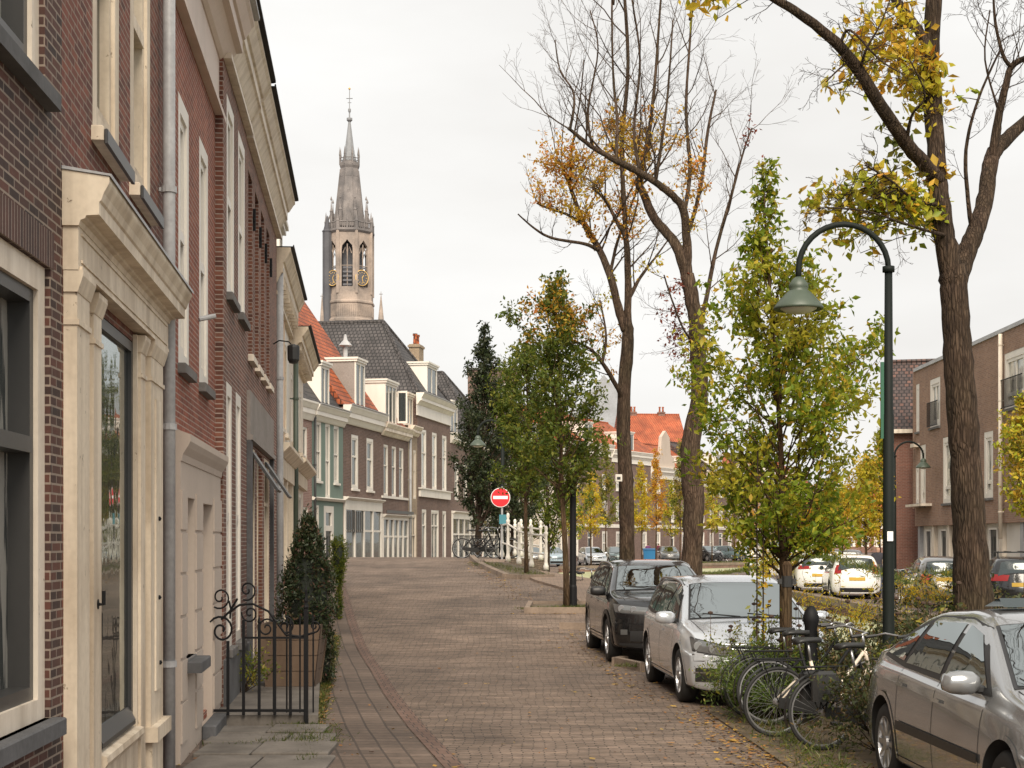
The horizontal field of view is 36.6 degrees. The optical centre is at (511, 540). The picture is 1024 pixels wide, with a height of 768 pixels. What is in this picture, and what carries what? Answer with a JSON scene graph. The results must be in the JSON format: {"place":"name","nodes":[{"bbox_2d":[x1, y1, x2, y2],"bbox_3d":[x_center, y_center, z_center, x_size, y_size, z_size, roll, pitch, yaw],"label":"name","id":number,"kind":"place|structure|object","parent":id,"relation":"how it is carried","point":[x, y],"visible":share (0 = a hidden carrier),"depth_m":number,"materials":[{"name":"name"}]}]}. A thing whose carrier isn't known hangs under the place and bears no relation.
{"place":"outdoors","nodes":[
{"label":"outdoors","id":0,"kind":"place"},
{"bbox_2d":[0,0,66,767],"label":"brick house","id":1,"kind":"structure","parent":0,"point":[33,726],"depth_m":8.02,"materials":[{"name":"brown brick"}]},
{"bbox_2d":[0,0,60,111],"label":"window","id":2,"kind":"structure","parent":1,"relation":"in","point":[19,19],"depth_m":7.90,"materials":[{"name":"white paint"}]},
{"bbox_2d":[0,238,66,767],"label":"window","id":3,"kind":"structure","parent":1,"relation":"in","point":[22,280],"depth_m":8.02,"materials":[{"name":"white paint"}]},
{"bbox_2d":[175,563,442,767],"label":"pavement","id":4,"kind":"structure","parent":0,"point":[374,722],"depth_m":16.36,"materials":[{"name":"brick"}]},
{"bbox_2d":[183,724,337,767],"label":"stone slabs","id":5,"kind":"structure","parent":4,"relation":"on","point":[219,751],"depth_m":14.06,"materials":[{"name":"grey stone"}]},
{"bbox_2d":[196,634,357,759],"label":"grass","id":6,"kind":"structure","parent":4,"relation":"on","point":[323,691],"depth_m":16.07,"materials":[{"name":"green plant"}]},
{"bbox_2d":[327,534,350,619],"bbox_3d":[-3.572,0.788,31.988,0.529,1.909,0.513,0,0,0],"label":"conifer","id":7,"kind":"object","parent":4,"relation":"on","point":[339,558],"visible":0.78,"depth_m":31.93,"materials":[{"name":"green plant"}]},
{"bbox_2d":[322,87,374,320],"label":"church tower","id":8,"kind":"structure","parent":0,"point":[348,238],"depth_m":364.16,"materials":[{"name":"beige stone"}]},
{"bbox_2d":[339,334,414,556],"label":"shop house","id":9,"kind":"structure","parent":0,"point":[385,395],"depth_m":75.86,"materials":[{"name":"brown brick"}]},
{"bbox_2d":[487,562,584,606],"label":"tree pit earth","id":10,"kind":"structure","parent":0,"point":[503,568],"depth_m":43.85,"materials":[{"name":"brown soil"}]},
{"bbox_2d":[482,339,572,572],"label":"young tree","id":11,"kind":"object","parent":10,"relation":"on","point":[520,484],"visible":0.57,"depth_m":42.85,"materials":[{"name":"green plant"}]},
{"bbox_2d":[495,266,625,606],"bbox_3d":[1.035,-2.249,33.782,2.836,7.524,2.721,0,0,0],"label":"young tree","id":12,"kind":"object","parent":10,"relation":"on","point":[552,302],"visible":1,"depth_m":33.61,"materials":[{"name":"green plant"}]},
{"bbox_2d":[570,466,576,606],"bbox_3d":[1.334,-0.069,33.900,0.174,3.150,0.174,0,0,0],"label":"post","id":13,"kind":"object","parent":10,"relation":"on","point":[573,593],"visible":0.69,"depth_m":33.84,"materials":[{"name":"black metal"}]},
{"bbox_2d":[467,561,872,767],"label":"grass","id":14,"kind":"structure","parent":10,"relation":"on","point":[793,738],"depth_m":14.51,"materials":[{"name":"green plant"}]},
{"bbox_2d":[484,559,590,600],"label":"footpath","id":15,"kind":"structure","parent":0,"point":[556,581],"depth_m":40.41,"materials":[{"name":"brick"}]},
{"bbox_2d":[517,0,730,559],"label":"tree","id":16,"kind":"object","parent":15,"relation":"on","point":[622,386],"visible":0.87,"depth_m":35.88,"materials":[{"name":"brown plant"}]},
{"bbox_2d":[328,557,841,767],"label":"road","id":17,"kind":"structure","parent":0,"point":[412,614],"depth_m":21.29,"materials":[{"name":"brick"}]},
{"bbox_2d":[62,0,193,767],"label":"shop house","id":18,"kind":"structure","parent":17,"relation":"on","point":[127,291],"depth_m":10.31,"materials":[{"name":"beige brick"}]},
{"bbox_2d":[91,0,129,181],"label":"window","id":19,"kind":"structure","parent":18,"relation":"in","point":[105,12],"depth_m":10.18,"materials":[{"name":"beige paint"}]},
{"bbox_2d":[102,318,135,748],"bbox_3d":[-2.669,-0.060,10.319,0.130,2.700,1.520,0,0,-5],"label":"shop window","id":20,"kind":"structure","parent":18,"relation":"in","point":[117,353],"depth_m":10.48,"materials":[{"name":"glass"}]},
{"bbox_2d":[129,0,158,225],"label":"window","id":21,"kind":"structure","parent":18,"relation":"in","point":[139,9],"depth_m":11.67,"materials":[{"name":"beige paint"}]},
{"bbox_2d":[175,0,259,764],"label":"brick house","id":22,"kind":"structure","parent":17,"relation":"on","point":[209,34],"depth_m":14.94,"materials":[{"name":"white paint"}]},
{"bbox_2d":[178,91,196,382],"bbox_3d":[-2.993,-2.724,14.066,0.175,2.488,0.900,0,0,-5],"label":"window","id":23,"kind":"structure","parent":22,"relation":"in","point":[184,369],"depth_m":14.24,"materials":[{"name":"white paint"}]},
{"bbox_2d":[199,136,215,399],"bbox_3d":[-3.153,-2.749,15.783,0.175,2.538,0.950,0,0,-5],"label":"window","id":24,"kind":"structure","parent":22,"relation":"in","point":[204,388],"depth_m":15.98,"materials":[{"name":"white paint"}]},
{"bbox_2d":[210,582,319,723],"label":"iron gate","id":25,"kind":"structure","parent":22,"relation":"attached to","point":[259,710],"depth_m":16.09,"materials":[{"name":"black metal"}]},
{"bbox_2d":[215,0,275,706],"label":"brick house","id":26,"kind":"structure","parent":17,"relation":"on","point":[247,78],"depth_m":18.16,"materials":[{"name":"brown brick"}]},
{"bbox_2d":[226,381,238,657],"bbox_3d":[-3.237,-0.244,17.666,0.175,3.088,0.800,0,0,-5],"label":"window","id":27,"kind":"structure","parent":26,"relation":"in","point":[234,649],"depth_m":17.86,"materials":[{"name":"white paint"}]},
{"bbox_2d":[226,96,240,312],"bbox_3d":[-3.253,-3.859,17.840,0.175,2.318,1.050,0,0,-5],"label":"window","id":28,"kind":"structure","parent":26,"relation":"in","point":[232,300],"depth_m":18.09,"materials":[{"name":"white paint"}]},
{"bbox_2d":[235,393,246,649],"bbox_3d":[-3.357,-0.244,18.935,0.175,3.088,0.850,0,0,-5],"label":"window","id":29,"kind":"structure","parent":26,"relation":"in","point":[238,399],"depth_m":19.16,"materials":[{"name":"white paint"}]},
{"bbox_2d":[238,131,250,330],"bbox_3d":[-3.401,-3.859,19.408,0.175,2.318,1.100,0,0,-5],"label":"window","id":30,"kind":"structure","parent":26,"relation":"in","point":[242,318],"depth_m":19.68,"materials":[{"name":"white paint"}]},
{"bbox_2d":[216,667,319,725],"bbox_3d":[-3.089,1.897,19.825,1.449,0.165,7.516,0,0,-5],"label":"stoop","id":31,"kind":"object","parent":17,"relation":"on","point":[249,718],"visible":0.33,"depth_m":17.00,"materials":[{"name":"stone"}]},
{"bbox_2d":[237,641,280,691],"bbox_3d":[-3.208,1.516,18.524,0.979,0.679,0.719,0,0,0],"label":"bush","id":32,"kind":"object","parent":31,"relation":"on","point":[254,674],"visible":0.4,"depth_m":18.57,"materials":[{"name":"green plant"}]},
{"bbox_2d":[257,621,327,686],"bbox_3d":[-2.760,1.425,19.600,0.810,0.780,0.810,0,0,0],"label":"planter","id":33,"kind":"object","parent":31,"relation":"on","point":[319,650],"visible":0.7,"depth_m":19.27,"materials":[{"name":"brown wood"}]},
{"bbox_2d":[272,503,339,641],"bbox_3d":[-2.576,0.422,19.598,0.883,1.820,0.881,0,0,-41],"label":"conifer","id":34,"kind":"object","parent":33,"relation":"in","point":[308,565],"visible":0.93,"depth_m":19.44,"materials":[{"name":"green plant"}]},
{"bbox_2d":[322,626,337,683],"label":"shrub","id":35,"kind":"object","parent":31,"relation":"on","point":[329,657],"visible":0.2,"depth_m":20.81,"materials":[{"name":"green plant"}]},
{"bbox_2d":[247,84,298,675],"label":"brick house","id":36,"kind":"structure","parent":17,"relation":"on","point":[272,195],"depth_m":23.09,"materials":[{"name":"brown brick"}]},
{"bbox_2d":[264,458,268,622],"bbox_3d":[-3.909,0.180,24.276,0.130,2.896,1.196,0,0,-5],"label":"window","id":37,"kind":"structure","parent":36,"relation":"in","point":[266,482],"depth_m":24.73,"materials":[{"name":"beige paint"}]},
{"bbox_2d":[277,221,306,621],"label":"rendered house","id":38,"kind":"structure","parent":17,"relation":"on","point":[291,296],"depth_m":28.84,"materials":[{"name":"white paint"}]},
{"bbox_2d":[289,325,320,550],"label":"rendered house","id":39,"kind":"structure","parent":17,"relation":"on","point":[302,370],"depth_m":34.65,"materials":[{"name":"white paint"}]},
{"bbox_2d":[303,389,318,515],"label":"brick house","id":40,"kind":"structure","parent":17,"relation":"on","point":[310,406],"depth_m":62.39,"materials":[{"name":"white paint"}]},
{"bbox_2d":[303,360,351,556],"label":"green house","id":41,"kind":"structure","parent":17,"relation":"on","point":[330,421],"depth_m":65.06,"materials":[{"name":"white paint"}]},
{"bbox_2d":[298,303,389,556],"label":"shop house","id":42,"kind":"structure","parent":17,"relation":"on","point":[364,427],"depth_m":69.99,"materials":[{"name":"brown brick"}]},
{"bbox_2d":[318,319,458,556],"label":"corner house","id":43,"kind":"structure","parent":17,"relation":"on","point":[380,347],"depth_m":83.43,"materials":[{"name":"brown brick"}]},
{"bbox_2d":[341,575,465,767],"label":"gutter","id":44,"kind":"object","parent":17,"relation":"on","point":[439,750],"visible":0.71,"depth_m":18.56,"materials":[{"name":"brick"}]},
{"bbox_2d":[402,392,423,556],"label":"brick house","id":45,"kind":"structure","parent":17,"relation":"on","point":[409,423],"depth_m":79.65,"materials":[{"name":"white paint"}]},
{"bbox_2d":[408,333,485,556],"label":"brick house","id":46,"kind":"structure","parent":17,"relation":"on","point":[460,520],"depth_m":89.42,"materials":[{"name":"white paint"}]},
{"bbox_2d":[437,371,509,556],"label":"brick house","id":47,"kind":"structure","parent":17,"relation":"on","point":[451,390],"depth_m":100.54,"materials":[{"name":"white paint"}]},
{"bbox_2d":[440,320,524,556],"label":"young tree","id":48,"kind":"object","parent":17,"relation":"on","point":[479,491],"visible":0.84,"depth_m":58.27,"materials":[{"name":"green plant"}]},
{"bbox_2d":[491,488,509,558],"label":"no entry sign","id":49,"kind":"object","parent":17,"relation":"on","point":[501,500],"visible":0.93,"depth_m":49.88,"materials":[{"name":"metal"}]},
{"bbox_2d":[469,555,554,578],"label":"kerb","id":50,"kind":"structure","parent":17,"relation":"on","point":[492,570],"depth_m":42.53,"materials":[{"name":"stone"}]},
{"bbox_2d":[481,413,556,556],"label":"young tree","id":51,"kind":"object","parent":17,"relation":"on","point":[516,506],"visible":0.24,"depth_m":65.67,"materials":[{"name":"green plant"}]},
{"bbox_2d":[500,513,548,569],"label":"bridge railing","id":52,"kind":"object","parent":17,"relation":"on","point":[519,550],"visible":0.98,"depth_m":46.50,"materials":[{"name":"white paint"}]},
{"bbox_2d":[177,563,876,767],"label":"fallen leaves","id":53,"kind":"object","parent":17,"relation":"on","point":[735,740],"visible":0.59,"depth_m":16.00,"materials":[{"name":"brown plant"}]},
{"bbox_2d":[506,437,595,571],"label":"young tree","id":54,"kind":"object","parent":17,"relation":"on","point":[548,512],"visible":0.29,"depth_m":74.89,"materials":[{"name":"green plant"}]},
{"bbox_2d":[585,559,695,660],"bbox_3d":[2.310,1.110,26.050,2.190,1.596,4.432,0,0,-4],"label":"parked car","id":55,"kind":"object","parent":17,"relation":"on","point":[619,593],"visible":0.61,"depth_m":25.11,"materials":[{"name":"black paint"}]},
{"bbox_2d":[499,0,797,574],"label":"tree","id":56,"kind":"object","parent":17,"relation":"on","point":[693,509],"visible":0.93,"depth_m":29.86,"materials":[{"name":"brown plant"}]},
{"bbox_2d":[643,575,828,701],"bbox_3d":[2.800,1.187,20.048,2.160,1.482,4.565,0,0,-3],"label":"parked car","id":57,"kind":"object","parent":17,"relation":"on","point":[676,624],"visible":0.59,"depth_m":19.07,"materials":[{"name":"grey paint"}]},
{"bbox_2d":[709,707,877,767],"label":"planting bed","id":58,"kind":"object","parent":17,"relation":"on","point":[865,756],"visible":0.21,"depth_m":14.69,"materials":[{"name":"brown soil"}]},
{"bbox_2d":[745,448,765,645],"bbox_3d":[2.675,0.430,17.008,0.226,2.900,0.255,0,0,28],"label":"plant cane","id":59,"kind":"object","parent":58,"relation":"on","point":[754,634],"visible":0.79,"depth_m":17.00,"materials":[{"name":"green plant"}]},
{"bbox_2d":[688,602,832,700],"bbox_3d":[2.957,1.294,17.422,1.596,1.186,1.568,0,0,35],"label":"bush","id":60,"kind":"object","parent":58,"relation":"on","point":[731,639],"visible":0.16,"depth_m":17.40,"materials":[{"name":"green plant"}]},
{"bbox_2d":[689,627,833,717],"bbox_3d":[2.740,1.411,16.688,1.679,1.008,1.551,0,0,-39],"label":"bush","id":61,"kind":"object","parent":58,"relation":"on","point":[731,676],"visible":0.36,"depth_m":16.61,"materials":[{"name":"green plant"}]},
{"bbox_2d":[719,656,819,720],"bbox_3d":[2.820,1.588,16.329,1.254,0.742,1.120,0,0,0],"label":"bush","id":62,"kind":"object","parent":58,"relation":"on","point":[766,694],"visible":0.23,"depth_m":16.21,"materials":[{"name":"green plant"}]},
{"bbox_2d":[666,157,900,652],"bbox_3d":[3.297,-1.241,17.611,2.882,6.244,2.534,0,0,-43],"label":"young tree","id":63,"kind":"object","parent":58,"relation":"on","point":[785,502],"visible":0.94,"depth_m":17.18,"materials":[{"name":"green plant"}]},
{"bbox_2d":[778,561,796,715],"bbox_3d":[2.998,1.100,16.900,0.200,1.760,0.124,0,0,0],"label":"tree stake","id":64,"kind":"object","parent":58,"relation":"on","point":[786,581],"visible":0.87,"depth_m":16.86,"materials":[{"name":"brown wood"}]},
{"bbox_2d":[720,617,873,716],"bbox_3d":[3.144,1.372,16.674,1.848,1.062,0.626,0,3,-8],"label":"bicycle","id":65,"kind":"object","parent":58,"relation":"on","point":[772,630],"visible":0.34,"depth_m":16.58,"materials":[{"name":"black metal"}]},
{"bbox_2d":[733,621,877,724],"bbox_3d":[3.208,1.372,16.119,1.848,1.062,0.626,0,-2,-6],"label":"bicycle","id":66,"kind":"object","parent":58,"relation":"on","point":[748,668],"visible":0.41,"depth_m":16.05,"materials":[{"name":"black metal"}]},
{"bbox_2d":[739,625,872,736],"bbox_3d":[3.119,1.383,15.207,1.848,1.062,0.626,0,5,-12],"label":"bicycle","id":67,"kind":"object","parent":58,"relation":"on","point":[778,701],"visible":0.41,"depth_m":15.09,"materials":[{"name":"black metal"}]},
{"bbox_2d":[803,606,818,715],"bbox_3d":[3.202,1.275,16.600,0.195,1.170,0.200,0,0,0],"label":"bollard","id":68,"kind":"object","parent":58,"relation":"on","point":[810,618],"visible":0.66,"depth_m":16.54,"materials":[{"name":"black metal"}]},
{"bbox_2d":[741,599,907,706],"bbox_3d":[3.503,1.261,17.238,1.777,1.252,1.664,0,0,-42],"label":"bush","id":69,"kind":"object","parent":58,"relation":"on","point":[846,620],"visible":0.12,"depth_m":16.99,"materials":[{"name":"green plant"}]},
{"bbox_2d":[735,554,914,655],"bbox_3d":[4.340,1.046,21.816,2.539,1.780,2.447,0,0,0],"label":"bush","id":70,"kind":"object","parent":58,"relation":"on","point":[856,619],"visible":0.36,"depth_m":21.33,"materials":[{"name":"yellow plant"}]},
{"bbox_2d":[773,221,894,648],"bbox_3d":[3.399,-0.706,16.200,1.326,5.271,0.518,0,0,0],"label":"street lamp","id":71,"kind":"object","parent":58,"relation":"on","point":[798,298],"visible":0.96,"depth_m":16.16,"materials":[{"name":"green"}]},
{"bbox_2d":[791,650,877,756],"bbox_3d":[3.492,1.429,13.972,2.008,0.948,1.393,0,0,0],"label":"bush","id":72,"kind":"object","parent":58,"relation":"on","point":[860,695],"visible":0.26,"depth_m":13.74,"materials":[{"name":"green plant"}]},
{"bbox_2d":[784,632,907,749],"bbox_3d":[3.362,1.382,14.329,1.848,1.062,0.626,0,-3,-16],"label":"bicycle","id":73,"kind":"object","parent":58,"relation":"on","point":[806,689],"visible":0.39,"depth_m":14.12,"materials":[{"name":"black metal"}]},
{"bbox_2d":[801,581,966,701],"bbox_3d":[4.109,1.155,16.913,2.115,1.461,2.264,0,0,0],"label":"bush","id":74,"kind":"object","parent":58,"relation":"on","point":[912,626],"visible":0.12,"depth_m":16.90,"materials":[{"name":"green plant"}]},
{"bbox_2d":[844,564,1023,647],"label":"bush","id":75,"kind":"object","parent":58,"relation":"on","point":[947,608],"visible":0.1,"depth_m":18.45,"materials":[{"name":"green plant"}]},
{"bbox_2d":[678,0,1023,610],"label":"tree","id":76,"kind":"object","parent":17,"relation":"on","point":[973,590],"visible":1,"depth_m":17.86,"materials":[{"name":"brown plant"}]},
{"bbox_2d":[867,598,1023,767],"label":"parked car","id":77,"kind":"object","parent":17,"relation":"on","point":[945,690],"visible":1,"depth_m":10.86,"materials":[{"name":"grey paint"}]},
{"bbox_2d":[572,375,635,426],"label":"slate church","id":78,"kind":"structure","parent":0,"point":[609,415],"depth_m":227.76,"materials":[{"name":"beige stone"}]},
{"bbox_2d":[260,0,1023,489],"label":"sky","id":79,"kind":"structure","parent":0,"point":[439,136],"materials":[{"name":"white"}]},
{"bbox_2d":[550,552,871,566],"bbox_3d":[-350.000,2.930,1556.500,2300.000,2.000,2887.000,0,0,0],"label":"quay","id":80,"kind":"structure","parent":0,"point":[555,565],"depth_m":145.93,"materials":[{"name":"brick"}]},
{"bbox_2d":[523,409,615,561],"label":"canal house","id":81,"kind":"structure","parent":80,"relation":"on","point":[596,541],"depth_m":150.81,"materials":[{"name":"brown brick"}]},
{"bbox_2d":[576,469,606,565],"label":"young tree","id":82,"kind":"object","parent":80,"relation":"on","point":[593,513],"visible":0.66,"depth_m":117.83,"materials":[{"name":"yellow plant"}]},
{"bbox_2d":[596,439,618,556],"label":"young tree","id":83,"kind":"object","parent":80,"relation":"on","point":[608,480],"visible":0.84,"depth_m":121.94,"materials":[{"name":"green plant"}]},
{"bbox_2d":[581,419,653,558],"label":"canal house","id":84,"kind":"structure","parent":80,"relation":"on","point":[643,455],"depth_m":159.04,"materials":[{"name":"brown brick"}]},
{"bbox_2d":[633,460,653,558],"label":"young tree","id":85,"kind":"object","parent":80,"relation":"on","point":[644,507],"visible":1,"depth_m":127.91,"materials":[{"name":"yellow plant"}]},
{"bbox_2d":[614,407,683,444],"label":"roofed hall","id":86,"kind":"structure","parent":80,"relation":"on","point":[647,428],"depth_m":187.20,"materials":[{"name":"orange tile"}]},
{"bbox_2d":[639,447,667,558],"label":"young tree","id":87,"kind":"object","parent":80,"relation":"on","point":[655,489],"visible":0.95,"depth_m":129.91,"materials":[{"name":"yellow plant"}]},
{"bbox_2d":[634,431,678,551],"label":"canal house","id":88,"kind":"structure","parent":80,"relation":"on","point":[666,461],"depth_m":165.40,"materials":[{"name":"white brick"}]},
{"bbox_2d":[659,478,682,545],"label":"young tree","id":89,"kind":"object","parent":80,"relation":"on","point":[669,512],"visible":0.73,"depth_m":139.90,"materials":[{"name":"yellow plant"}]},
{"bbox_2d":[668,438,682,560],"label":"young tree","id":90,"kind":"object","parent":80,"relation":"on","point":[677,487],"visible":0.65,"depth_m":131.94,"materials":[{"name":"yellow plant"}]},
{"bbox_2d":[670,441,733,546],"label":"canal house","id":91,"kind":"structure","parent":80,"relation":"on","point":[718,540],"depth_m":179.09,"materials":[{"name":"brown brick"}]},
{"bbox_2d":[582,551,991,583],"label":"grass","id":92,"kind":"structure","parent":80,"relation":"on","point":[898,578],"depth_m":46.06,"materials":[{"name":"green plant"}]},
{"bbox_2d":[559,567,899,652],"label":"water","id":93,"kind":"structure","parent":0,"point":[586,574],"depth_m":47.65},
{"bbox_2d":[704,564,1018,614],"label":"quay","id":94,"kind":"structure","parent":0,"point":[853,596],"depth_m":53.90,"materials":[{"name":"stone"}]},
{"bbox_2d":[792,553,831,590],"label":"parked car","id":95,"kind":"object","parent":94,"relation":"on","point":[813,573],"visible":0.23,"depth_m":57.12,"materials":[{"name":"white paint"}]},
{"bbox_2d":[702,574,931,627],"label":"quay wall","id":96,"kind":"structure","parent":94,"relation":"on","point":[843,606],"depth_m":48.18,"materials":[{"name":"brick"}]},
{"bbox_2d":[818,554,880,597],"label":"parked car","id":97,"kind":"object","parent":94,"relation":"on","point":[852,582],"visible":0.8,"depth_m":51.34,"materials":[{"name":"white paint"}]},
{"bbox_2d":[854,426,882,551],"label":"young tree","id":98,"kind":"object","parent":94,"relation":"on","point":[879,445],"visible":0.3,"depth_m":69.91,"materials":[{"name":"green plant"}]},
{"bbox_2d":[836,453,901,554],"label":"young tree","id":99,"kind":"object","parent":94,"relation":"on","point":[863,472],"visible":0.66,"depth_m":56.77,"materials":[{"name":"yellow plant"}]},
{"bbox_2d":[894,441,930,588],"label":"street lamp","id":100,"kind":"object","parent":94,"relation":"on","point":[923,464],"visible":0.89,"depth_m":61.93,"materials":[{"name":"green"}]},
{"bbox_2d":[893,359,933,585],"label":"brick house","id":101,"kind":"structure","parent":94,"relation":"on","point":[906,540],"depth_m":66.73,"materials":[{"name":"brown brick"}]},
{"bbox_2d":[894,569,952,611],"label":"bush","id":102,"kind":"object","parent":94,"relation":"on","point":[911,586],"visible":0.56,"depth_m":41.93,"materials":[{"name":"yellow plant"}]},
{"bbox_2d":[898,556,952,607],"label":"parked car","id":103,"kind":"object","parent":94,"relation":"on","point":[932,562],"visible":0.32,"depth_m":44.37,"materials":[{"name":"grey paint"}]},
{"bbox_2d":[990,551,1023,599],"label":"parked car","id":104,"kind":"object","parent":94,"relation":"on","point":[1008,571],"visible":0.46,"depth_m":44.50,"materials":[{"name":"black paint"}]},
{"bbox_2d":[992,389,1023,517],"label":"young tree","id":105,"kind":"object","parent":94,"relation":"on","point":[1015,441],"visible":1,"depth_m":40.88,"materials":[{"name":"green plant"}]},
{"bbox_2d":[905,318,1023,559],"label":"brick block","id":106,"kind":"structure","parent":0,"point":[998,355],"depth_m":55.73,"materials":[{"name":"brown brick"}]},
{"bbox_2d":[941,437,950,505],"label":"window","id":107,"kind":"structure","parent":106,"relation":"in","point":[946,453],"depth_m":60.55,"materials":[{"name":"white paint"}]},
{"bbox_2d":[984,431,992,500],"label":"window","id":108,"kind":"structure","parent":106,"relation":"in","point":[988,436],"depth_m":54.90,"materials":[{"name":"white paint"}]},
{"bbox_2d":[1002,347,1023,411],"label":"window","id":109,"kind":"structure","parent":106,"relation":"in","point":[1014,360],"depth_m":51.80,"materials":[{"name":"white paint"}]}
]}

